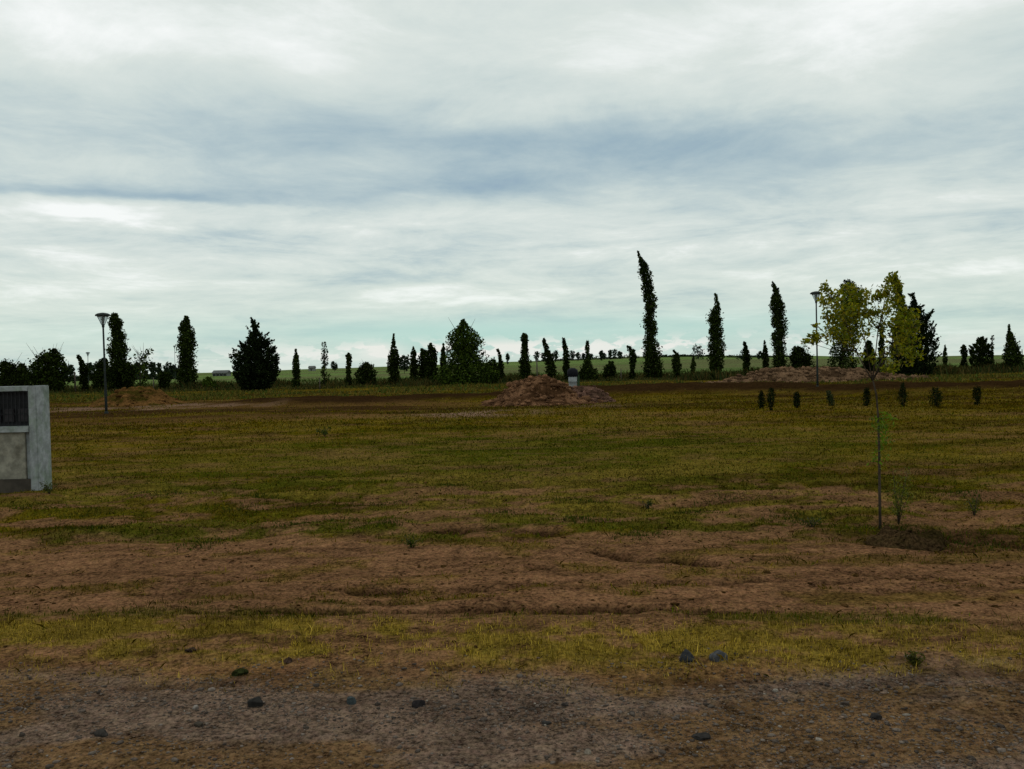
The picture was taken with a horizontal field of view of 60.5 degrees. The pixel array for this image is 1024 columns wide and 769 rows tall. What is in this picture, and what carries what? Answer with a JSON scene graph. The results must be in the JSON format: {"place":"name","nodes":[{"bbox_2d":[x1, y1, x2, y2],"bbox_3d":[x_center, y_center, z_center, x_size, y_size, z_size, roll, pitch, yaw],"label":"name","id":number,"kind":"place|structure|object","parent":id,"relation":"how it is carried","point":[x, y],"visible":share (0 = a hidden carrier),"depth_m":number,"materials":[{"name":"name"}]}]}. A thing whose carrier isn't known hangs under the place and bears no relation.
{"place":"outdoors","nodes":[
{"label":"outdoors","id":0,"kind":"place"},
{"bbox_2d":[0,355,1023,768],"bbox_3d":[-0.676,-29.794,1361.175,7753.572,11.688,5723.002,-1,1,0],"label":"ground","id":1,"kind":"structure","parent":0,"point":[120,561],"depth_m":6.33,"materials":[{"name":"soil"}]},
{"bbox_2d":[0,353,28,385],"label":"shrub","id":2,"kind":"object","parent":1,"relation":"on","point":[9,370],"visible":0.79,"depth_m":77.50,"materials":[{"name":"green plant"}]},
{"bbox_2d":[18,362,29,385],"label":"shrub","id":3,"kind":"object","parent":1,"relation":"on","point":[23,366],"visible":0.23,"depth_m":81.77,"materials":[{"name":"green plant"}]},
{"bbox_2d":[0,385,51,492],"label":"meter pillar","id":4,"kind":"structure","parent":1,"relation":"on","point":[25,450],"depth_m":12.31,"materials":[{"name":"concrete"}]},
{"bbox_2d":[20,342,73,391],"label":"shrub","id":5,"kind":"object","parent":1,"relation":"on","point":[44,368],"visible":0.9,"depth_m":75.33,"materials":[{"name":"green plant"}]},
{"bbox_2d":[40,481,57,493],"bbox_3d":[-6.150,1.373,11.649,0.239,0.191,0.190,-1,1,0],"label":"weed plant","id":6,"kind":"object","parent":1,"relation":"on","point":[46,488],"visible":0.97,"depth_m":11.64,"materials":[{"name":"green plant"}]},
{"bbox_2d":[68,363,74,375],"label":"tree","id":7,"kind":"object","parent":1,"relation":"on","point":[70,366],"visible":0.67,"depth_m":246.66,"materials":[{"name":"green plant"}]},
{"bbox_2d":[76,354,89,389],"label":"tree","id":8,"kind":"object","parent":1,"relation":"on","point":[83,369],"visible":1,"depth_m":79.82,"materials":[{"name":"green plant"}]},
{"bbox_2d":[88,362,93,376],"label":"tree","id":9,"kind":"object","parent":1,"relation":"on","point":[90,365],"visible":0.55,"depth_m":223.68,"materials":[{"name":"green plant"}]},
{"bbox_2d":[94,729,107,736],"bbox_3d":[-1.813,1.541,3.875,0.059,0.036,0.040,-1,1,29],"label":"stone","id":10,"kind":"object","parent":1,"relation":"on","point":[101,733],"visible":1,"depth_m":3.87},
{"bbox_2d":[89,358,115,390],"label":"shrub","id":11,"kind":"object","parent":1,"relation":"on","point":[97,376],"visible":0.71,"depth_m":76.58,"materials":[{"name":"green plant"}]},
{"bbox_2d":[95,313,110,413],"bbox_3d":[-16.431,-0.786,35.412,0.580,4.222,0.580,-2,1,0],"label":"street lamp","id":12,"kind":"object","parent":1,"relation":"on","point":[102,317],"visible":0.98,"depth_m":35.38,"materials":[{"name":"metal"}]},
{"bbox_2d":[106,312,130,389],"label":"poplar","id":13,"kind":"object","parent":1,"relation":"on","point":[117,352],"visible":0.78,"depth_m":79.54,"materials":[{"name":"green plant"}]},
{"bbox_2d":[64,373,176,380],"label":"hedge","id":14,"kind":"object","parent":1,"relation":"on","point":[150,378],"visible":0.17,"depth_m":227.86,"materials":[{"name":"green plant"}]},
{"bbox_2d":[119,361,136,388],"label":"shrub","id":15,"kind":"object","parent":1,"relation":"on","point":[128,370],"visible":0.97,"depth_m":78.73,"materials":[{"name":"green plant"}]},
{"bbox_2d":[88,386,186,407],"bbox_3d":[-18.858,0.630,44.515,5.060,1.081,5.520,-1,1,0],"label":"earth mound","id":16,"kind":"object","parent":1,"relation":"on","point":[137,396],"visible":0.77,"depth_m":43.19,"materials":[{"name":"soil"}]},
{"bbox_2d":[133,362,141,379],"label":"tree","id":17,"kind":"object","parent":1,"relation":"on","point":[137,369],"visible":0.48,"depth_m":214.44,"materials":[{"name":"green plant"}]},
{"bbox_2d":[128,343,153,386],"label":"tree","id":18,"kind":"object","parent":1,"relation":"on","point":[142,365],"visible":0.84,"depth_m":83.90,"materials":[{"name":"green plant"}]},
{"bbox_2d":[147,361,157,376],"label":"tree","id":19,"kind":"object","parent":1,"relation":"on","point":[152,368],"visible":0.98,"depth_m":228.44,"materials":[{"name":"green plant"}]},
{"bbox_2d":[156,370,171,388],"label":"shrub","id":20,"kind":"object","parent":1,"relation":"on","point":[164,379],"visible":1,"depth_m":79.77,"materials":[{"name":"green plant"}]},
{"bbox_2d":[161,362,171,371],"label":"tree","id":21,"kind":"object","parent":1,"relation":"on","point":[166,366],"visible":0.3,"depth_m":242.35,"materials":[{"name":"green plant"}]},
{"bbox_2d":[168,364,176,378],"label":"tree","id":22,"kind":"object","parent":1,"relation":"on","point":[171,369],"visible":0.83,"depth_m":219.53,"materials":[{"name":"green plant"}]},
{"bbox_2d":[173,315,198,385],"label":"poplar","id":23,"kind":"object","parent":1,"relation":"on","point":[186,370],"visible":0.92,"depth_m":79.57,"materials":[{"name":"green plant"}]},
{"bbox_2d":[194,721,202,726],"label":"stone","id":24,"kind":"object","parent":1,"relation":"on","point":[198,724],"visible":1,"depth_m":3.98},
{"bbox_2d":[202,376,218,387],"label":"shrub","id":25,"kind":"object","parent":1,"relation":"on","point":[209,382],"visible":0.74,"depth_m":77.77,"materials":[{"name":"green plant"}]},
{"bbox_2d":[212,370,231,375],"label":"farm shed","id":26,"kind":"structure","parent":1,"relation":"on","point":[221,372],"depth_m":330.07,"materials":[{"name":"metal"}]},
{"bbox_2d":[231,668,248,675],"bbox_3d":[-1.438,1.524,4.643,0.073,0.048,0.073,-1,1,26],"label":"stone","id":27,"kind":"object","parent":1,"relation":"on","point":[240,672],"visible":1,"depth_m":4.62,"materials":[{"name":"stone"}]},
{"bbox_2d":[228,317,280,390],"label":"conifer","id":28,"kind":"object","parent":1,"relation":"on","point":[252,367],"visible":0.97,"depth_m":69.24,"materials":[{"name":"green plant"}]},
{"bbox_2d":[247,696,262,707],"bbox_3d":[-1.231,1.529,4.214,0.074,0.056,0.048,-2,1,-11],"label":"stone","id":29,"kind":"object","parent":1,"relation":"on","point":[255,701],"visible":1,"depth_m":4.20,"materials":[{"name":"stone"}]},
{"bbox_2d":[290,349,300,386],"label":"tree","id":30,"kind":"object","parent":1,"relation":"on","point":[296,371],"visible":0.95,"depth_m":79.85,"materials":[{"name":"green plant"}]},
{"bbox_2d":[316,425,330,435],"bbox_3d":[-4.550,1.107,21.138,0.358,0.325,0.399,-1,1,0],"label":"weed plant","id":31,"kind":"object","parent":1,"relation":"on","point":[323,431],"visible":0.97,"depth_m":21.08,"materials":[{"name":"green plant"}]},
{"bbox_2d":[318,341,330,384],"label":"tree","id":32,"kind":"object","parent":1,"relation":"on","point":[324,358],"visible":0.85,"depth_m":79.91,"materials":[{"name":"green plant"}]},
{"bbox_2d":[330,361,337,371],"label":"tree","id":33,"kind":"object","parent":1,"relation":"on","point":[334,366],"visible":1,"depth_m":419.52,"materials":[{"name":"green plant"}]},
{"bbox_2d":[344,352,352,384],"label":"tree","id":34,"kind":"object","parent":1,"relation":"on","point":[348,356],"visible":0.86,"depth_m":79.86,"materials":[{"name":"green plant"}]},
{"bbox_2d":[346,696,355,704],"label":"stone","id":35,"kind":"object","parent":1,"relation":"on","point":[351,700],"visible":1,"depth_m":4.19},
{"bbox_2d":[354,361,377,385],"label":"shrub","id":36,"kind":"object","parent":1,"relation":"on","point":[367,370],"visible":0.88,"depth_m":79.59,"materials":[{"name":"green plant"}]},
{"bbox_2d":[386,333,400,384],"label":"tree","id":37,"kind":"object","parent":1,"relation":"on","point":[393,363],"visible":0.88,"depth_m":79.75,"materials":[{"name":"green plant"}]},
{"bbox_2d":[399,354,410,373],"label":"tree","id":38,"kind":"object","parent":1,"relation":"on","point":[403,365],"visible":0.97,"depth_m":239.63,"materials":[{"name":"green plant"}]},
{"bbox_2d":[398,533,422,547],"bbox_3d":[-0.882,1.384,7.740,0.203,0.159,0.187,-2,1,-28],"label":"weed plant","id":39,"kind":"object","parent":1,"relation":"on","point":[410,543],"visible":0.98,"depth_m":7.74,"materials":[{"name":"green plant"}]},
{"bbox_2d":[409,346,419,380],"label":"tree","id":40,"kind":"object","parent":1,"relation":"on","point":[414,372],"visible":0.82,"depth_m":81.81,"materials":[{"name":"green plant"}]},
{"bbox_2d":[412,700,425,707],"bbox_3d":[-0.444,1.510,4.156,0.061,0.042,0.044,-3,2,-45],"label":"stone","id":41,"kind":"object","parent":1,"relation":"on","point":[417,703],"visible":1,"depth_m":4.14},
{"bbox_2d":[417,348,427,378],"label":"tree","id":42,"kind":"object","parent":1,"relation":"on","point":[421,368],"visible":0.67,"depth_m":83.71,"materials":[{"name":"green plant"}]},
{"bbox_2d":[423,343,438,381],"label":"tree","id":43,"kind":"object","parent":1,"relation":"on","point":[431,355],"visible":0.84,"depth_m":79.70,"materials":[{"name":"green plant"}]},
{"bbox_2d":[439,343,446,379],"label":"tree","id":44,"kind":"object","parent":1,"relation":"on","point":[443,349],"visible":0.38,"depth_m":81.83,"materials":[{"name":"green plant"}]},
{"bbox_2d":[433,319,499,385],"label":"tree","id":45,"kind":"object","parent":1,"relation":"on","point":[464,346],"visible":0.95,"depth_m":73.12,"materials":[{"name":"green plant"}]},
{"bbox_2d":[485,358,499,382],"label":"shrub","id":46,"kind":"object","parent":1,"relation":"on","point":[494,364],"visible":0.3,"depth_m":75.77,"materials":[{"name":"green plant"}]},
{"bbox_2d":[496,348,504,381],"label":"tree","id":47,"kind":"object","parent":1,"relation":"on","point":[501,366],"visible":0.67,"depth_m":79.86,"materials":[{"name":"green plant"}]},
{"bbox_2d":[0,482,1021,551],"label":"green clumps","id":48,"kind":"object","parent":1,"relation":"on","point":[570,517],"visible":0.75,"depth_m":9.15,"materials":[{"name":"green plant"}]},
{"bbox_2d":[0,378,1023,608],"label":"short grass","id":49,"kind":"structure","parent":1,"relation":"on","point":[655,418],"depth_m":15.75,"materials":[{"name":"plant"}]},
{"bbox_2d":[0,459,1023,662],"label":"earth crumbs","id":50,"kind":"object","parent":1,"relation":"on","point":[764,571],"visible":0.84,"depth_m":7.25,"materials":[{"name":"soil"}]},
{"bbox_2d":[12,361,1023,393],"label":"tall weeds","id":51,"kind":"object","parent":1,"relation":"on","point":[703,375],"visible":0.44,"depth_m":77.34,"materials":[{"name":"green plant"}]},
{"bbox_2d":[518,333,531,379],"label":"tree","id":52,"kind":"object","parent":1,"relation":"on","point":[524,367],"visible":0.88,"depth_m":79.71,"materials":[{"name":"green plant"}]},
{"bbox_2d":[66,363,997,387],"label":"field edge growth","id":53,"kind":"object","parent":1,"relation":"on","point":[312,380],"visible":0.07,"depth_m":116.41,"materials":[{"name":"green plant"}]},
{"bbox_2d":[479,374,603,406],"bbox_3d":[1.128,0.276,37.016,6.095,1.426,5.290,-1,1,0],"label":"earth mound","id":54,"kind":"object","parent":1,"relation":"on","point":[543,389],"visible":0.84,"depth_m":35.86,"materials":[{"name":"soil"}]},
{"bbox_2d":[542,338,557,378],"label":"tree","id":55,"kind":"object","parent":1,"relation":"on","point":[549,362],"visible":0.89,"depth_m":79.80,"materials":[{"name":"green plant"}]},
{"bbox_2d":[562,337,569,379],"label":"tree","id":56,"kind":"object","parent":1,"relation":"on","point":[566,362],"visible":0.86,"depth_m":79.83,"materials":[{"name":"green plant"}]},
{"bbox_2d":[567,368,579,385],"bbox_3d":[3.048,-0.189,44.008,0.543,1.292,0.543,0,2,45],"label":"litter bin","id":57,"kind":"object","parent":1,"relation":"on","point":[573,377],"visible":0.66,"depth_m":43.83,"materials":[{"name":"white plastic"}]},
{"bbox_2d":[535,354,639,361],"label":"hedge","id":58,"kind":"object","parent":1,"relation":"on","point":[595,357],"visible":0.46,"depth_m":638.55,"materials":[{"name":"green plant"}]},
{"bbox_2d":[578,340,599,379],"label":"tree","id":59,"kind":"object","parent":1,"relation":"on","point":[587,371],"visible":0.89,"depth_m":79.72,"materials":[{"name":"green plant"}]},
{"bbox_2d":[571,385,615,402],"bbox_3d":[2.978,0.463,37.521,3.105,0.852,3.220,-1,1,0],"label":"earth mound","id":60,"kind":"object","parent":1,"relation":"on","point":[594,393],"visible":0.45,"depth_m":36.90,"materials":[{"name":"soil"}]},
{"bbox_2d":[600,360,616,379],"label":"shrub","id":61,"kind":"object","parent":1,"relation":"on","point":[609,369],"visible":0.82,"depth_m":79.72,"materials":[{"name":"green plant"}]},
{"bbox_2d":[626,345,636,378],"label":"tree","id":62,"kind":"object","parent":1,"relation":"on","point":[632,356],"visible":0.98,"depth_m":79.84,"materials":[{"name":"green plant"}]},
{"bbox_2d":[642,499,652,508],"bbox_3d":[1.525,1.349,9.874,0.134,0.134,0.117,-1,1,0],"label":"weed plant","id":63,"kind":"object","parent":1,"relation":"on","point":[649,503],"visible":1,"depth_m":9.86,"materials":[{"name":"green plant"}]},
{"bbox_2d":[637,250,664,377],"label":"poplar","id":64,"kind":"object","parent":1,"relation":"on","point":[652,363],"visible":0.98,"depth_m":81.58,"materials":[{"name":"green plant"}]},
{"bbox_2d":[671,349,681,377],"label":"tree","id":65,"kind":"object","parent":1,"relation":"on","point":[677,365],"visible":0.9,"depth_m":79.81,"materials":[{"name":"green plant"}]},
{"bbox_2d":[660,354,708,356],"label":"hedge","id":66,"kind":"object","parent":1,"relation":"on","point":[683,355],"visible":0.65,"depth_m":637.87,"materials":[{"name":"green plant"}]},
{"bbox_2d":[679,649,694,662],"bbox_3d":[0.932,1.447,4.670,0.084,0.079,0.078,-1,1,15],"label":"rock","id":67,"kind":"object","parent":1,"relation":"on","point":[688,654],"visible":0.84,"depth_m":4.65,"materials":[{"name":"stone"}]},
{"bbox_2d":[690,355,696,375],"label":"tree","id":68,"kind":"object","parent":1,"relation":"on","point":[693,365],"visible":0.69,"depth_m":79.89,"materials":[{"name":"green plant"}]},
{"bbox_2d":[691,343,704,358],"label":"tree","id":69,"kind":"object","parent":1,"relation":"on","point":[697,351],"visible":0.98,"depth_m":519.05,"materials":[{"name":"green plant"}]},
{"bbox_2d":[691,732,710,740],"bbox_3d":[0.808,1.503,3.752,0.084,0.026,0.068,-1,1,-2],"label":"stone","id":70,"kind":"object","parent":1,"relation":"on","point":[700,736],"visible":1,"depth_m":3.74,"materials":[{"name":"stone"}]},
{"bbox_2d":[705,293,726,374],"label":"poplar","id":71,"kind":"object","parent":1,"relation":"on","point":[716,350],"visible":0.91,"depth_m":82.63,"materials":[{"name":"green plant"}]},
{"bbox_2d":[709,650,727,661],"bbox_3d":[1.096,1.444,4.668,0.100,0.069,0.080,-1,1,7],"label":"rock","id":72,"kind":"object","parent":1,"relation":"on","point":[715,656],"visible":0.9,"depth_m":4.65,"materials":[{"name":"stone"}]},
{"bbox_2d":[742,341,750,370],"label":"tree","id":73,"kind":"object","parent":1,"relation":"on","point":[746,359],"visible":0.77,"depth_m":85.81,"materials":[{"name":"green plant"}]},
{"bbox_2d":[757,390,765,408],"bbox_3d":[7.980,0.513,28.035,0.281,0.677,0.266,-1,1,0],"label":"young cypress","id":74,"kind":"object","parent":1,"relation":"on","point":[762,402],"visible":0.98,"depth_m":28.01,"materials":[{"name":"green plant"}]},
{"bbox_2d":[761,340,769,367],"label":"tree","id":75,"kind":"object","parent":1,"relation":"on","point":[765,358],"visible":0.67,"depth_m":85.86,"materials":[{"name":"green plant"}]},
{"bbox_2d":[726,355,812,357],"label":"hedge","id":76,"kind":"object","parent":1,"relation":"on","point":[754,356],"visible":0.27,"depth_m":598.81,"materials":[{"name":"green plant"}]},
{"bbox_2d":[766,387,775,410],"bbox_3d":[7.888,0.477,26.753,0.320,0.798,0.359,-1,1,0],"label":"young cypress","id":77,"kind":"object","parent":1,"relation":"on","point":[769,399],"visible":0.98,"depth_m":26.72,"materials":[{"name":"green plant"}]},
{"bbox_2d":[768,281,789,367],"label":"poplar","id":78,"kind":"object","parent":1,"relation":"on","point":[777,307],"visible":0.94,"depth_m":83.62,"materials":[{"name":"green plant"}]},
{"bbox_2d":[793,391,800,407],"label":"young cypress","id":79,"kind":"object","parent":1,"relation":"on","point":[796,401],"visible":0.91,"depth_m":27.56,"materials":[{"name":"green plant"}]},
{"bbox_2d":[786,345,815,367],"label":"shrub","id":80,"kind":"object","parent":1,"relation":"on","point":[800,356],"visible":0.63,"depth_m":84.44,"materials":[{"name":"green plant"}]},
{"bbox_2d":[799,514,824,526],"bbox_3d":[2.814,1.293,8.238,0.258,0.135,0.188,-1,1,0],"label":"weed plant","id":81,"kind":"object","parent":1,"relation":"on","point":[812,522],"visible":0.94,"depth_m":8.24,"materials":[{"name":"green plant"}]},
{"bbox_2d":[810,291,819,386],"bbox_3d":[15.143,-2.167,43.617,0.580,4.926,0.580,-1,1,0],"label":"street lamp","id":82,"kind":"object","parent":1,"relation":"on","point":[815,294],"visible":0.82,"depth_m":43.59,"materials":[{"name":"metal"}]},
{"bbox_2d":[701,366,936,382],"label":"earth bank","id":83,"kind":"structure","parent":1,"relation":"on","point":[803,374],"depth_m":61.27,"materials":[{"name":"soil"}]},
{"bbox_2d":[826,390,834,405],"bbox_3d":[10.291,0.474,28.391,0.287,0.595,0.296,-1,1,16],"label":"young cypress","id":84,"kind":"object","parent":1,"relation":"on","point":[830,396],"visible":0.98,"depth_m":28.35,"materials":[{"name":"green plant"}]},
{"bbox_2d":[827,279,865,368],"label":"tree","id":85,"kind":"object","parent":1,"relation":"on","point":[842,356],"visible":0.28,"depth_m":77.61,"materials":[{"name":"green plant"}]},
{"bbox_2d":[800,271,926,528],"bbox_3d":[3.261,0.174,8.108,1.271,2.425,0.689,-1,1,0],"label":"sapling","id":86,"kind":"object","parent":1,"relation":"on","point":[846,313],"visible":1,"depth_m":8.08,"materials":[{"name":"green plant"}]},
{"bbox_2d":[862,387,871,405],"bbox_3d":[11.299,0.409,27.950,0.326,0.712,0.329,-1,1,0],"label":"young cypress","id":87,"kind":"object","parent":1,"relation":"on","point":[867,393],"visible":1,"depth_m":27.89,"materials":[{"name":"green plant"}]},
{"bbox_2d":[861,340,877,371],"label":"shrub","id":88,"kind":"object","parent":1,"relation":"on","point":[869,344],"visible":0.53,"depth_m":79.76,"materials":[{"name":"green plant"}]},
{"bbox_2d":[870,712,881,719],"bbox_3d":[1.616,1.474,3.897,0.058,0.038,0.041,-2,1,-22],"label":"stone","id":89,"kind":"object","parent":1,"relation":"on","point":[875,716],"visible":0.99,"depth_m":3.88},
{"bbox_2d":[877,325,885,371],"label":"tree","id":90,"kind":"object","parent":1,"relation":"on","point":[881,343],"visible":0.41,"depth_m":79.88,"materials":[{"name":"green plant"}]},
{"bbox_2d":[894,275,907,371],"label":"poplar","id":91,"kind":"object","parent":1,"relation":"on","point":[904,305],"visible":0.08,"depth_m":81.62,"materials":[{"name":"green plant"}]},
{"bbox_2d":[886,467,916,523],"bbox_3d":[3.670,1.062,8.266,0.284,0.573,0.280,-2,1,-30],"label":"weed plant","id":92,"kind":"object","parent":1,"relation":"on","point":[897,511],"visible":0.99,"depth_m":8.29,"materials":[{"name":"green plant"}]},
{"bbox_2d":[897,382,907,406],"bbox_3d":[12.216,0.340,27.483,0.347,0.866,0.351,-1,1,0],"label":"young cypress","id":93,"kind":"object","parent":1,"relation":"on","point":[903,395],"visible":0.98,"depth_m":27.45,"materials":[{"name":"green plant"}]},
{"bbox_2d":[863,525,949,551],"bbox_3d":[3.426,1.350,7.621,0.828,0.193,0.598,-1,1,0],"label":"planting mound","id":94,"kind":"object","parent":1,"relation":"on","point":[931,540],"visible":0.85,"depth_m":7.50,"materials":[{"name":"soil"}]},
{"bbox_2d":[884,292,941,375],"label":"conifer","id":95,"kind":"object","parent":1,"relation":"on","point":[922,365],"visible":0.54,"depth_m":71.19,"materials":[{"name":"green plant"}]},
{"bbox_2d":[902,648,924,665],"bbox_3d":[2.063,1.405,4.517,0.107,0.118,0.101,-1,1,0],"label":"weed plant","id":96,"kind":"object","parent":1,"relation":"on","point":[914,659],"visible":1,"depth_m":4.51,"materials":[{"name":"green plant"}]},
{"bbox_2d":[928,386,943,406],"bbox_3d":[13.211,0.407,27.382,0.452,0.732,0.472,-2,1,-17],"label":"young cypress","id":97,"kind":"object","parent":1,"relation":"on","point":[935,398],"visible":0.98,"depth_m":27.33,"materials":[{"name":"green plant"}]},
{"bbox_2d":[942,345,947,365],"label":"tree","id":98,"kind":"object","parent":1,"relation":"on","point":[945,359],"visible":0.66,"depth_m":83.89,"materials":[{"name":"green plant"}]},
{"bbox_2d":[959,344,968,366],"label":"tree","id":99,"kind":"object","parent":1,"relation":"on","point":[963,353],"visible":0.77,"depth_m":83.87,"materials":[{"name":"green plant"}]},
{"bbox_2d":[964,489,985,515],"bbox_3d":[4.689,1.206,8.929,0.148,0.288,0.232,-2,1,-30],"label":"weed plant","id":100,"kind":"object","parent":1,"relation":"on","point":[974,511],"visible":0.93,"depth_m":8.90,"materials":[{"name":"green plant"}]},
{"bbox_2d":[972,384,981,405],"bbox_3d":[14.708,0.373,27.770,0.316,0.783,0.282,0,2,45],"label":"young cypress","id":101,"kind":"object","parent":1,"relation":"on","point":[977,396],"visible":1,"depth_m":27.73,"materials":[{"name":"green plant"}]},
{"bbox_2d":[968,336,994,368],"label":"shrub","id":102,"kind":"object","parent":1,"relation":"on","point":[981,346],"visible":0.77,"depth_m":81.56,"materials":[{"name":"green plant"}]},
{"bbox_2d":[1001,324,1023,369],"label":"tree","id":103,"kind":"object","parent":1,"relation":"on","point":[1012,353],"visible":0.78,"depth_m":79.66,"materials":[{"name":"green plant"}]},
{"bbox_2d":[0,644,1023,768],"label":"gravel","id":104,"kind":"structure","parent":0,"point":[581,723],"depth_m":3.99,"materials":[{"name":"gravel"}]},
{"bbox_2d":[0,598,1023,696],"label":"dry grass","id":105,"kind":"structure","parent":0,"point":[588,636],"depth_m":5.09,"materials":[{"name":"plant"}]},
{"bbox_2d":[0,0,1023,375],"label":"sky","id":106,"kind":"structure","parent":0,"point":[348,175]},
{"bbox_2d":[49,371,1023,402],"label":"rough grass","id":107,"kind":"structure","parent":0,"point":[217,394],"depth_m":60.02,"materials":[{"name":"plant"}]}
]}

